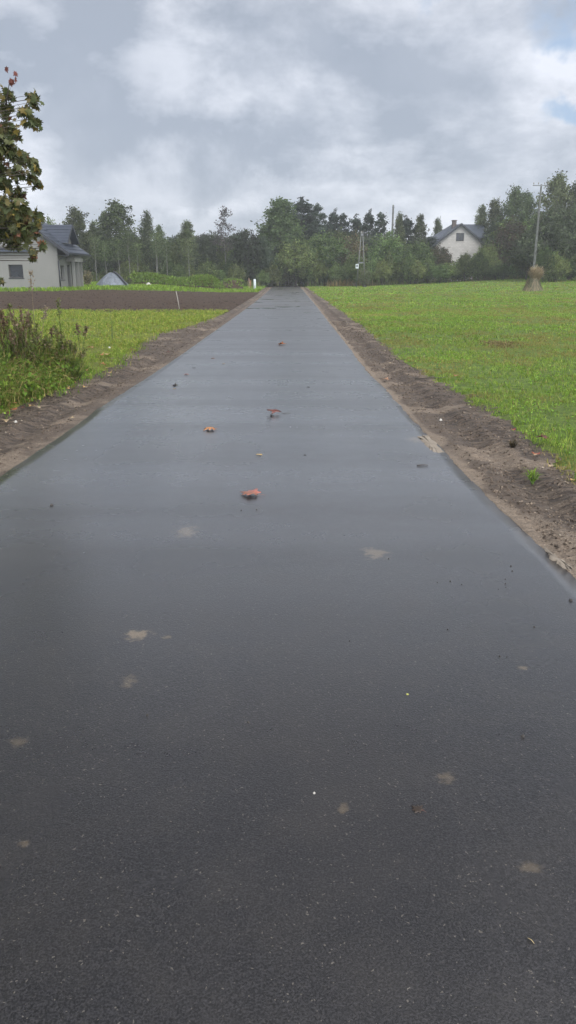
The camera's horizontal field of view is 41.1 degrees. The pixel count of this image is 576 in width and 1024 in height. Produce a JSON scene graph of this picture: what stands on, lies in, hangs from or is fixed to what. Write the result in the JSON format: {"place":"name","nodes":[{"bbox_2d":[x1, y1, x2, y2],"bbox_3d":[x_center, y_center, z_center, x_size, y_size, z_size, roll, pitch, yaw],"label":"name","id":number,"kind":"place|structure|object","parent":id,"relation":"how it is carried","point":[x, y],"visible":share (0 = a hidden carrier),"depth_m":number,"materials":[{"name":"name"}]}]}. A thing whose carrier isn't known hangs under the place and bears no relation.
{"place":"outdoors","nodes":[
{"label":"outdoors","id":0,"kind":"place"},
{"bbox_2d":[0,308,229,418],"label":"grass","id":1,"kind":"structure","parent":0,"point":[95,364],"depth_m":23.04,"materials":[{"name":"green plant"}]},
{"bbox_2d":[0,332,14,375],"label":"weed","id":2,"kind":"object","parent":1,"relation":"on","point":[7,350],"visible":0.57,"depth_m":11.04,"materials":[{"name":"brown plant"}]},
{"bbox_2d":[0,309,24,359],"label":"weed","id":3,"kind":"object","parent":1,"relation":"on","point":[3,322],"visible":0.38,"depth_m":12.47,"materials":[{"name":"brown plant"}]},
{"bbox_2d":[8,305,34,366],"bbox_3d":[-4.270,-2.631,12.218,0.469,1.278,0.587,-12,21,-33],"label":"weed","id":4,"kind":"object","parent":1,"relation":"on","point":[11,337],"visible":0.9,"depth_m":12.15,"materials":[{"name":"brown plant"}]},
{"bbox_2d":[0,303,42,364],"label":"weed","id":5,"kind":"object","parent":1,"relation":"on","point":[33,340],"visible":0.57,"depth_m":12.27,"materials":[{"name":"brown plant"}]},
{"bbox_2d":[4,311,39,352],"bbox_3d":[-4.405,-2.757,12.855,0.709,1.161,0.767,0,17,0],"label":"weed","id":6,"kind":"object","parent":1,"relation":"on","point":[29,331],"visible":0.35,"depth_m":12.63,"materials":[{"name":"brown plant"}]},
{"bbox_2d":[0,66,47,286],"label":"maple tree","id":7,"kind":"object","parent":1,"relation":"on","point":[16,231],"visible":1,"depth_m":9.24,"materials":[{"name":"green plant"}]},
{"bbox_2d":[10,320,43,368],"bbox_3d":[-4.147,-2.573,12.469,0.621,1.028,0.812,7,18,20],"label":"weed","id":8,"kind":"object","parent":1,"relation":"on","point":[31,354],"visible":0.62,"depth_m":12.37,"materials":[{"name":"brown plant"}]},
{"bbox_2d":[24,270,48,338],"bbox_3d":[-4.396,-3.299,13.487,0.232,1.843,0.590,2,17,7],"label":"weed","id":9,"kind":"object","parent":1,"relation":"on","point":[46,307],"visible":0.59,"depth_m":13.31,"materials":[{"name":"brown plant"}]},
{"bbox_2d":[23,336,55,367],"bbox_3d":[-4.113,-2.546,12.810,0.597,0.786,0.647,14,22,39],"label":"weed","id":10,"kind":"object","parent":1,"relation":"on","point":[45,344],"visible":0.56,"depth_m":12.80,"materials":[{"name":"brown plant"}]},
{"bbox_2d":[0,329,103,410],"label":"tall grass","id":11,"kind":"structure","parent":1,"relation":"on","point":[46,379],"depth_m":11.47,"materials":[{"name":"green plant"}]},
{"bbox_2d":[49,328,68,367],"bbox_3d":[-3.966,-2.707,13.206,0.515,0.869,0.614,-11,20,-31],"label":"weed","id":12,"kind":"object","parent":1,"relation":"on","point":[62,346],"visible":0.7,"depth_m":13.16,"materials":[{"name":"green plant"}]},
{"bbox_2d":[51,339,86,371],"bbox_3d":[-3.676,-2.574,13.028,0.696,0.714,0.473,0,17,0],"label":"weed","id":13,"kind":"object","parent":1,"relation":"on","point":[72,347],"visible":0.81,"depth_m":13.01,"materials":[{"name":"green plant"}]},
{"bbox_2d":[0,289,258,312],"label":"ploughed field","id":14,"kind":"structure","parent":0,"point":[90,297],"depth_m":51.64,"materials":[{"name":"soil"}]},
{"bbox_2d":[0,281,266,292],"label":"back lawn","id":15,"kind":"structure","parent":0,"point":[107,289],"depth_m":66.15,"materials":[{"name":"green plant"}]},
{"bbox_2d":[0,200,90,288],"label":"plastered house","id":16,"kind":"structure","parent":15,"relation":"on","point":[58,264],"depth_m":65.11,"materials":[{"name":"paint"}]},
{"bbox_2d":[9,265,23,278],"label":"window","id":17,"kind":"structure","parent":16,"relation":"in","point":[16,271],"depth_m":65.09,"materials":[{"name":"grey glass"}]},
{"bbox_2d":[58,206,97,266],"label":"broadleaf tree","id":18,"kind":"object","parent":15,"relation":"on","point":[76,220],"visible":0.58,"depth_m":104.61,"materials":[{"name":"green plant"}]},
{"bbox_2d":[87,220,101,271],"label":"birch tree","id":19,"kind":"object","parent":15,"relation":"on","point":[92,262],"visible":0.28,"depth_m":111.52,"materials":[{"name":"green plant"}]},
{"bbox_2d":[87,236,103,279],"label":"birch sapling","id":20,"kind":"object","parent":15,"relation":"on","point":[92,246],"visible":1,"depth_m":104.61,"materials":[{"name":"green plant"}]},
{"bbox_2d":[97,211,115,271],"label":"birch tree","id":21,"kind":"object","parent":15,"relation":"on","point":[107,262],"visible":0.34,"depth_m":110.62,"materials":[{"name":"green plant"}]},
{"bbox_2d":[96,271,127,285],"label":"covered heap","id":22,"kind":"object","parent":15,"relation":"on","point":[114,278],"visible":0.86,"depth_m":77.77,"materials":[{"name":"white plastic"}]},
{"bbox_2d":[90,198,147,273],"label":"poplar tree","id":23,"kind":"object","parent":15,"relation":"on","point":[114,220],"visible":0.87,"depth_m":108.06,"materials":[{"name":"green plant"}]},
{"bbox_2d":[115,259,139,275],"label":"shrub","id":24,"kind":"object","parent":15,"relation":"on","point":[124,267],"visible":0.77,"depth_m":109.34,"materials":[{"name":"green plant"}]},
{"bbox_2d":[120,231,137,269],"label":"birch sapling","id":25,"kind":"object","parent":15,"relation":"on","point":[127,238],"visible":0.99,"depth_m":104.83,"materials":[{"name":"green plant"}]},
{"bbox_2d":[137,210,156,269],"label":"birch tree","id":26,"kind":"object","parent":15,"relation":"on","point":[146,224],"visible":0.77,"depth_m":111.61,"materials":[{"name":"green plant"}]},
{"bbox_2d":[145,234,165,272],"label":"birch sapling","id":27,"kind":"object","parent":15,"relation":"on","point":[155,252],"visible":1,"depth_m":104.52,"materials":[{"name":"green plant"}]},
{"bbox_2d":[149,224,168,270],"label":"birch tree","id":28,"kind":"object","parent":15,"relation":"on","point":[158,229],"visible":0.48,"depth_m":113.30,"materials":[{"name":"green plant"}]},
{"bbox_2d":[162,259,174,275],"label":"shrub","id":29,"kind":"object","parent":15,"relation":"on","point":[169,266],"visible":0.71,"depth_m":110.39,"materials":[{"name":"green plant"}]},
{"bbox_2d":[126,271,224,288],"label":"hedge","id":30,"kind":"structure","parent":15,"relation":"on","point":[207,281],"depth_m":87.08,"materials":[{"name":"plant"}]},
{"bbox_2d":[164,240,187,266],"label":"broadleaf tree","id":31,"kind":"object","parent":15,"relation":"on","point":[175,257],"visible":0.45,"depth_m":112.81,"materials":[{"name":"green plant"}]},
{"bbox_2d":[174,219,200,268],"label":"birch tree","id":32,"kind":"object","parent":15,"relation":"on","point":[187,230],"visible":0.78,"depth_m":110.95,"materials":[{"name":"green plant"}]},
{"bbox_2d":[181,238,197,275],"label":"birch sapling","id":33,"kind":"object","parent":15,"relation":"on","point":[187,250],"visible":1,"depth_m":105.99,"materials":[{"name":"green plant"}]},
{"bbox_2d":[191,235,220,269],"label":"broadleaf tree","id":34,"kind":"object","parent":15,"relation":"on","point":[205,249],"visible":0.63,"depth_m":112.12,"materials":[{"name":"green plant"}]},
{"bbox_2d":[194,258,222,281],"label":"shrub","id":35,"kind":"object","parent":15,"relation":"on","point":[206,268],"visible":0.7,"depth_m":107.76,"materials":[{"name":"green plant"}]},
{"bbox_2d":[212,240,230,270],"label":"broadleaf tree","id":36,"kind":"object","parent":15,"relation":"on","point":[222,258],"visible":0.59,"depth_m":114.30,"materials":[{"name":"green plant"}]},
{"bbox_2d":[210,206,235,263],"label":"birch tree","id":37,"kind":"object","parent":15,"relation":"on","point":[223,242],"visible":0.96,"depth_m":111.78,"materials":[{"name":"green plant"}]},
{"bbox_2d":[222,277,244,289],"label":"earth heap","id":38,"kind":"object","parent":15,"relation":"on","point":[230,283],"visible":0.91,"depth_m":91.20,"materials":[{"name":"plant"}]},
{"bbox_2d":[226,261,246,281],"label":"shrub","id":39,"kind":"object","parent":15,"relation":"on","point":[236,272],"visible":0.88,"depth_m":109.20,"materials":[{"name":"green plant"}]},
{"bbox_2d":[228,228,263,282],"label":"broadleaf tree","id":40,"kind":"object","parent":15,"relation":"on","point":[243,245],"visible":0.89,"depth_m":110.08,"materials":[{"name":"green plant"}]},
{"bbox_2d":[0,287,271,476],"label":"verge","id":41,"kind":"structure","parent":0,"point":[35,435],"depth_m":11.12,"materials":[{"name":"soil"}]},
{"bbox_2d":[0,287,575,1023],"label":"road","id":42,"kind":"structure","parent":0,"point":[192,849],"depth_m":2.90,"materials":[{"name":"grey asphalt"}]},
{"bbox_2d":[417,435,443,452],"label":"sand","id":43,"kind":"structure","parent":42,"relation":"on","point":[430,444],"depth_m":7.76,"materials":[{"name":"beige sand"}]},
{"bbox_2d":[0,0,575,239],"label":"sky","id":44,"kind":"structure","parent":0,"point":[177,111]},
{"bbox_2d":[301,287,575,578],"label":"verge","id":45,"kind":"structure","parent":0,"point":[329,312],"depth_m":7.67,"materials":[{"name":"soil"}]},
{"bbox_2d":[543,546,572,570],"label":"sand","id":46,"kind":"structure","parent":45,"relation":"on","point":[562,563],"depth_m":4.51,"materials":[{"name":"beige sand"}]},
{"bbox_2d":[306,277,575,484],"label":"grass field","id":47,"kind":"structure","parent":0,"point":[562,411],"depth_m":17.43,"materials":[{"name":"green plant"}]},
{"bbox_2d":[371,259,392,282],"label":"shrub","id":48,"kind":"object","parent":47,"relation":"on","point":[384,269],"visible":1,"depth_m":113.01,"materials":[{"name":"green plant"}]},
{"bbox_2d":[421,258,436,282],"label":"shrub","id":49,"kind":"object","parent":47,"relation":"on","point":[429,265],"visible":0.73,"depth_m":114.39,"materials":[{"name":"green plant"}]},
{"bbox_2d":[492,264,513,279],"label":"shrub","id":50,"kind":"object","parent":47,"relation":"on","point":[504,269],"visible":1,"depth_m":112.61,"materials":[{"name":"green plant"}]},
{"bbox_2d":[533,182,548,267],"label":"utility pole","id":51,"kind":"object","parent":47,"relation":"on","point":[536,237],"visible":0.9,"depth_m":82.42,"materials":[{"name":"wood"}]},
{"bbox_2d":[532,245,554,281],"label":"shrub","id":52,"kind":"object","parent":47,"relation":"on","point":[543,257],"visible":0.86,"depth_m":98.56,"materials":[{"name":"green plant"}]},
{"bbox_2d":[469,337,533,348],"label":"dead grass","id":53,"kind":"structure","parent":0,"point":[496,342],"depth_m":19.72,"materials":[{"name":"brown plant"}]},
{"bbox_3d":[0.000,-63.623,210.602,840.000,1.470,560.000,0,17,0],"label":"ground","id":54,"kind":"structure","parent":0,"visible":0},
{"bbox_2d":[247,235,277,283],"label":"broadleaf tree","id":55,"kind":"object","parent":54,"relation":"on","point":[267,254],"visible":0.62,"depth_m":111.25,"materials":[{"name":"green plant"}]},
{"bbox_2d":[256,270,270,285],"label":"shrub","id":56,"kind":"object","parent":54,"relation":"on","point":[263,277],"visible":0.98,"depth_m":110.55,"materials":[{"name":"green plant"}]},
{"bbox_2d":[263,262,281,284],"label":"shrub","id":57,"kind":"object","parent":54,"relation":"on","point":[273,270],"visible":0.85,"depth_m":111.97,"materials":[{"name":"green plant"}]},
{"bbox_2d":[250,196,312,286],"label":"broadleaf tree","id":58,"kind":"object","parent":54,"relation":"on","point":[279,222],"visible":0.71,"depth_m":116.89,"materials":[{"name":"green plant"}]},
{"bbox_2d":[283,256,303,286],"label":"shrub","id":59,"kind":"object","parent":54,"relation":"on","point":[288,276],"visible":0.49,"depth_m":116.46,"materials":[{"name":"green plant"}]},
{"bbox_2d":[274,238,316,286],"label":"broadleaf tree","id":60,"kind":"object","parent":54,"relation":"on","point":[285,254],"visible":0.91,"depth_m":114.50,"materials":[{"name":"green plant"}]},
{"bbox_2d":[287,196,321,285],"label":"pine tree","id":61,"kind":"object","parent":54,"relation":"on","point":[304,208],"visible":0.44,"depth_m":124.28,"materials":[{"name":"green plant"}]},
{"bbox_2d":[306,202,327,282],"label":"pine tree","id":62,"kind":"object","parent":54,"relation":"on","point":[317,214],"visible":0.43,"depth_m":124.14,"materials":[{"name":"green plant"}]},
{"bbox_2d":[309,249,328,284],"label":"shrub","id":63,"kind":"object","parent":54,"relation":"on","point":[318,273],"visible":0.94,"depth_m":115.08,"materials":[{"name":"green plant"}]},
{"bbox_2d":[83,267,565,286],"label":"undergrowth","id":64,"kind":"object","parent":54,"relation":"on","point":[349,283],"visible":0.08,"depth_m":116.42,"materials":[{"name":"green plant"}]},
{"bbox_2d":[307,230,351,284],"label":"broadleaf tree","id":65,"kind":"object","parent":54,"relation":"on","point":[331,247],"visible":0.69,"depth_m":115.87,"materials":[{"name":"green plant"}]},
{"bbox_2d":[323,208,341,282],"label":"pine tree","id":66,"kind":"object","parent":54,"relation":"on","point":[334,218],"visible":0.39,"depth_m":125.10,"materials":[{"name":"green plant"}]},
{"bbox_2d":[328,261,344,285],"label":"shrub","id":67,"kind":"object","parent":54,"relation":"on","point":[334,271],"visible":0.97,"depth_m":115.08,"materials":[{"name":"green plant"}]},
{"bbox_2d":[336,213,350,234],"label":"pine tree","id":68,"kind":"object","parent":54,"relation":"on","point":[343,218],"visible":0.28,"depth_m":125.93,"materials":[{"name":"green plant"}]},
{"bbox_2d":[334,228,368,266],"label":"broadleaf tree","id":69,"kind":"object","parent":54,"relation":"on","point":[353,247],"visible":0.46,"depth_m":117.92,"materials":[{"name":"green plant"}]},
{"bbox_2d":[340,252,366,285],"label":"shrub","id":70,"kind":"object","parent":54,"relation":"on","point":[349,266],"visible":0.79,"depth_m":112.86,"materials":[{"name":"green plant"}]},
{"bbox_2d":[347,213,366,234],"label":"pine tree","id":71,"kind":"object","parent":54,"relation":"on","point":[357,224],"visible":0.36,"depth_m":125.80,"materials":[{"name":"green plant"}]},
{"bbox_2d":[357,267,372,286],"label":"shrub","id":72,"kind":"object","parent":54,"relation":"on","point":[362,280],"visible":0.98,"depth_m":106.94,"materials":[{"name":"green plant"}]},
{"bbox_2d":[357,208,375,238],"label":"pine tree","id":73,"kind":"object","parent":54,"relation":"on","point":[368,218],"visible":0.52,"depth_m":126.08,"materials":[{"name":"green plant"}]},
{"bbox_2d":[357,230,380,267],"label":"broadleaf tree","id":74,"kind":"object","parent":54,"relation":"on","point":[368,240],"visible":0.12,"depth_m":120.76,"materials":[{"name":"green plant"}]},
{"bbox_2d":[365,256,380,284],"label":"shrub","id":75,"kind":"object","parent":54,"relation":"on","point":[371,266],"visible":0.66,"depth_m":113.83,"materials":[{"name":"green plant"}]},
{"bbox_2d":[370,212,389,246],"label":"pine tree","id":76,"kind":"object","parent":54,"relation":"on","point":[381,222],"visible":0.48,"depth_m":125.67,"materials":[{"name":"green plant"}]},
{"bbox_2d":[362,228,407,283],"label":"broadleaf tree","id":77,"kind":"object","parent":54,"relation":"on","point":[392,245],"visible":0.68,"depth_m":116.28,"materials":[{"name":"green plant"}]},
{"bbox_2d":[383,251,397,282],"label":"shrub","id":78,"kind":"object","parent":54,"relation":"on","point":[390,262],"visible":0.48,"depth_m":115.17,"materials":[{"name":"green plant"}]},
{"bbox_2d":[393,210,405,244],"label":"tree","id":79,"kind":"object","parent":54,"relation":"on","point":[399,226],"visible":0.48,"depth_m":125.50,"materials":[{"name":"green plant"}]},
{"bbox_2d":[392,255,409,284],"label":"shrub","id":80,"kind":"object","parent":54,"relation":"on","point":[398,274],"visible":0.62,"depth_m":116.42,"materials":[{"name":"green plant"}]},
{"bbox_2d":[400,214,415,244],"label":"pine tree","id":81,"kind":"object","parent":54,"relation":"on","point":[408,224],"visible":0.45,"depth_m":127.23,"materials":[{"name":"green plant"}]},
{"bbox_2d":[401,251,416,283],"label":"shrub","id":82,"kind":"object","parent":54,"relation":"on","point":[410,260],"visible":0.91,"depth_m":113.86,"materials":[{"name":"green plant"}]},
{"bbox_2d":[405,259,427,283],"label":"shrub","id":83,"kind":"object","parent":54,"relation":"on","point":[419,271],"visible":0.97,"depth_m":113.48,"materials":[{"name":"green plant"}]},
{"bbox_2d":[398,239,438,283],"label":"broadleaf tree","id":84,"kind":"object","parent":54,"relation":"on","point":[415,247],"visible":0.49,"depth_m":116.57,"materials":[{"name":"green plant"}]},
{"bbox_2d":[408,213,429,246],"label":"tree","id":85,"kind":"object","parent":54,"relation":"on","point":[420,227],"visible":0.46,"depth_m":125.69,"materials":[{"name":"green plant"}]},
{"bbox_2d":[430,263,450,282],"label":"shrub","id":86,"kind":"object","parent":54,"relation":"on","point":[438,275],"visible":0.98,"depth_m":112.68,"materials":[{"name":"green plant"}]},
{"bbox_2d":[431,240,452,281],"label":"broadleaf tree","id":87,"kind":"object","parent":54,"relation":"on","point":[443,256],"visible":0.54,"depth_m":117.94,"materials":[{"name":"green plant"}]},
{"bbox_2d":[432,262,460,282],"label":"shrub","id":88,"kind":"object","parent":54,"relation":"on","point":[452,271],"visible":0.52,"depth_m":113.40,"materials":[{"name":"green plant"}]},
{"bbox_2d":[410,220,485,280],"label":"house","id":89,"kind":"structure","parent":54,"relation":"on","point":[457,240],"depth_m":126.72,"materials":[{"name":"white paint"}]},
{"bbox_2d":[455,251,473,280],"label":"shrub","id":90,"kind":"object","parent":54,"relation":"on","point":[462,261],"visible":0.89,"depth_m":114.17,"materials":[{"name":"green plant"}]},
{"bbox_2d":[468,251,489,280],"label":"shrub","id":91,"kind":"object","parent":54,"relation":"on","point":[479,263],"visible":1,"depth_m":112.91,"materials":[{"name":"green plant"}]},
{"bbox_2d":[474,203,487,240],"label":"birch tree","id":92,"kind":"object","parent":54,"relation":"on","point":[482,208],"visible":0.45,"depth_m":130.80,"materials":[{"name":"green plant"}]},
{"bbox_2d":[472,242,505,279],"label":"broadleaf tree","id":93,"kind":"object","parent":54,"relation":"on","point":[490,253],"visible":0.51,"depth_m":114.79,"materials":[{"name":"green plant"}]},
{"bbox_2d":[479,221,504,263],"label":"broadleaf tree","id":94,"kind":"object","parent":54,"relation":"on","point":[492,225],"visible":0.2,"depth_m":121.54,"materials":[{"name":"green plant"}]},
{"bbox_2d":[481,197,503,239],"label":"birch tree","id":95,"kind":"object","parent":54,"relation":"on","point":[495,206],"visible":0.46,"depth_m":128.53,"materials":[{"name":"green plant"}]},
{"bbox_2d":[483,183,531,240],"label":"poplar tree","id":96,"kind":"object","parent":54,"relation":"on","point":[515,202],"visible":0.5,"depth_m":125.78,"materials":[{"name":"green plant"}]},
{"bbox_2d":[484,215,530,277],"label":"broadleaf tree","id":97,"kind":"object","parent":54,"relation":"on","point":[496,232],"visible":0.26,"depth_m":119.25,"materials":[{"name":"green plant"}]},
{"bbox_2d":[490,214,529,266],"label":"broadleaf tree","id":98,"kind":"object","parent":54,"relation":"on","point":[518,229],"visible":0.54,"depth_m":117.91,"materials":[{"name":"green plant"}]},
{"bbox_2d":[505,248,532,279],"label":"broadleaf tree","id":99,"kind":"object","parent":54,"relation":"on","point":[516,262],"visible":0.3,"depth_m":110.25,"materials":[{"name":"green plant"}]},
{"bbox_2d":[516,188,538,224],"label":"poplar tree","id":100,"kind":"object","parent":54,"relation":"on","point":[531,204],"visible":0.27,"depth_m":128.25,"materials":[{"name":"green plant"}]},
{"bbox_2d":[522,266,544,290],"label":"stalk heap","id":101,"kind":"object","parent":54,"relation":"on","point":[533,283],"visible":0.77,"depth_m":78.60,"materials":[{"name":"beige plant"}]},
{"bbox_2d":[508,200,575,279],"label":"willow tree","id":102,"kind":"object","parent":54,"relation":"on","point":[556,230],"visible":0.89,"depth_m":103.78,"materials":[{"name":"green plant"}]},
{"bbox_2d":[527,170,575,226],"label":"poplar tree","id":103,"kind":"object","parent":54,"relation":"on","point":[556,188],"visible":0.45,"depth_m":121.51,"materials":[{"name":"green plant"}]},
{"bbox_2d":[541,251,572,281],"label":"shrub","id":104,"kind":"object","parent":54,"relation":"on","point":[561,265],"visible":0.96,"depth_m":98.21,"materials":[{"name":"green plant"}]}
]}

